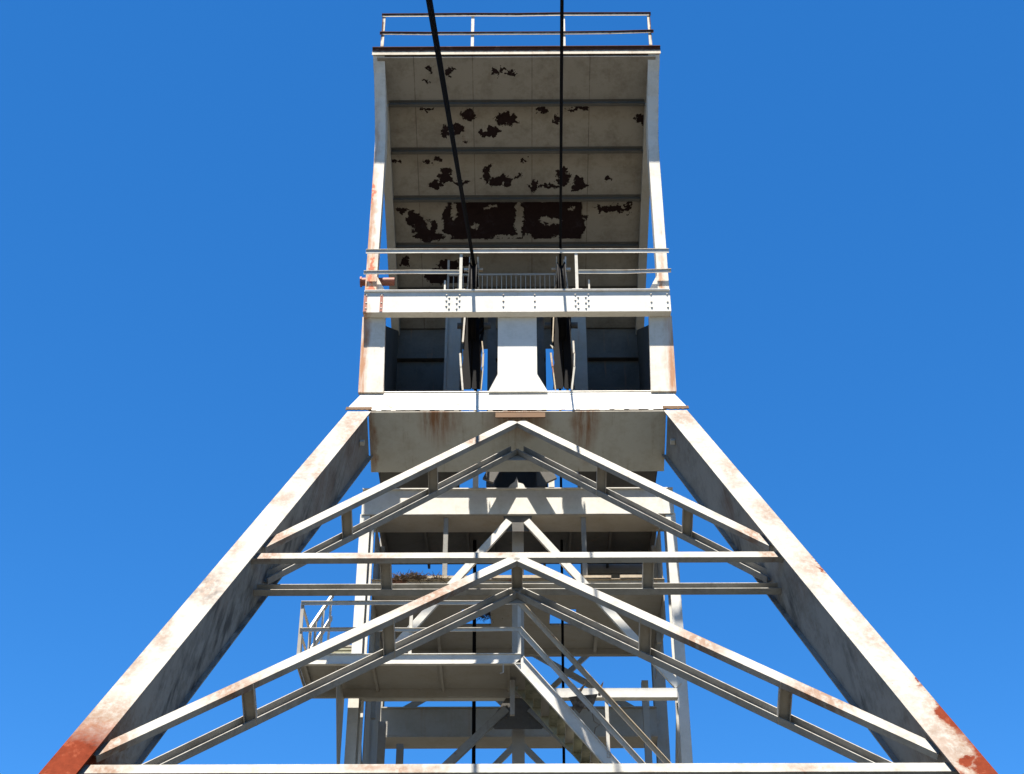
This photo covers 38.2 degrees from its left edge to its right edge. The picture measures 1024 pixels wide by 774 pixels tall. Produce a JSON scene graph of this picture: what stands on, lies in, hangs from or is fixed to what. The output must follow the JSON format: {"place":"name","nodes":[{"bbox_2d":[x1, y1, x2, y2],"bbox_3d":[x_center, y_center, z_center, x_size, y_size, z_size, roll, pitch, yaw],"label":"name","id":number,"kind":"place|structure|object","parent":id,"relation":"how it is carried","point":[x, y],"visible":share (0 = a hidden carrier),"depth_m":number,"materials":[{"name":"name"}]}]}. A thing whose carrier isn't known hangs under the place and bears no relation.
{"place":"outdoors","nodes":[
{"label":"outdoors","id":0,"kind":"place"},
{"bbox_2d":[0,0,1023,773],"label":"sky","id":1,"kind":"structure","parent":0,"point":[186,185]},
{"label":"ground","id":2,"kind":"structure","parent":0,"visible":0},
{"bbox_2d":[39,12,997,773],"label":"mine headframe","id":3,"kind":"object","parent":2,"relation":"on","point":[433,446],"visible":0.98,"depth_m":33.63,"materials":[{"name":"paint"}]},
{"bbox_2d":[297,600,520,763],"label":"access balcony","id":4,"kind":"structure","parent":3,"relation":"attached to","point":[409,674],"depth_m":30.99,"materials":[{"name":"grey metal"}]},
{"bbox_2d":[307,596,351,653],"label":"staircase","id":5,"kind":"structure","parent":4,"relation":"attached to","point":[346,649],"depth_m":35.01,"materials":[{"name":"white metal"}]},
{"bbox_2d":[514,604,670,763],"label":"access staircase","id":6,"kind":"structure","parent":4,"relation":"attached to","point":[575,735],"depth_m":30.05,"materials":[{"name":"white metal"}]},
{"bbox_2d":[392,570,431,582],"bbox_3d":[-2.253,4.327,33.419,1.178,0.400,0.749,0,-34,0],"label":"bird nest","id":7,"kind":"object","parent":3,"relation":"on","point":[413,575],"visible":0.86,"depth_m":33.28,"materials":[{"name":"brown plant"}]},
{"bbox_2d":[426,571,448,581],"bbox_3d":[-1.685,4.351,33.394,0.636,0.328,0.582,19,-38,-25],"label":"bird nest","id":8,"kind":"object","parent":3,"relation":"on","point":[436,577],"visible":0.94,"depth_m":33.28,"materials":[{"name":"brown plant"}]},
{"bbox_2d":[457,257,490,390],"bbox_3d":[-0.957,-1.097,36.936,0.840,4.272,3.200,0,-34,0],"label":"sheave wheel","id":9,"kind":"object","parent":3,"relation":"attached to","point":[471,371],"visible":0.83,"depth_m":35.67,"materials":[{"name":"black metal"}]},
{"bbox_2d":[426,0,476,763],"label":"hoist rope","id":10,"kind":"object","parent":9,"relation":"on","point":[432,20],"visible":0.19,"depth_m":25.76,"materials":[{"name":"metal"}]},
{"bbox_2d":[477,612,502,622],"bbox_3d":[-0.618,5.231,34.467,1.018,0.482,0.868,0,-34,0],"label":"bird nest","id":11,"kind":"object","parent":3,"relation":"on","point":[486,614],"visible":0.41,"depth_m":34.60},
{"bbox_2d":[544,256,577,390],"bbox_3d":[1.233,-1.106,36.923,0.840,4.273,3.200,0,-34,0],"label":"sheave wheel","id":12,"kind":"object","parent":3,"relation":"attached to","point":[563,371],"visible":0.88,"depth_m":35.66,"materials":[{"name":"black metal"}]},
{"bbox_2d":[559,0,564,763],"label":"hoist rope","id":13,"kind":"object","parent":3,"relation":"attached to","point":[560,204],"visible":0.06,"depth_m":31.78,"materials":[{"name":"metal"}]},
{"bbox_2d":[569,681,603,733],"bbox_3d":[1.591,6.866,31.405,0.760,1.341,0.101,-1,-34,1],"label":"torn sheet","id":14,"kind":"object","parent":3,"relation":"attached to","point":[577,704],"visible":0.73,"depth_m":31.52,"materials":[{"name":"metal"}]}
]}

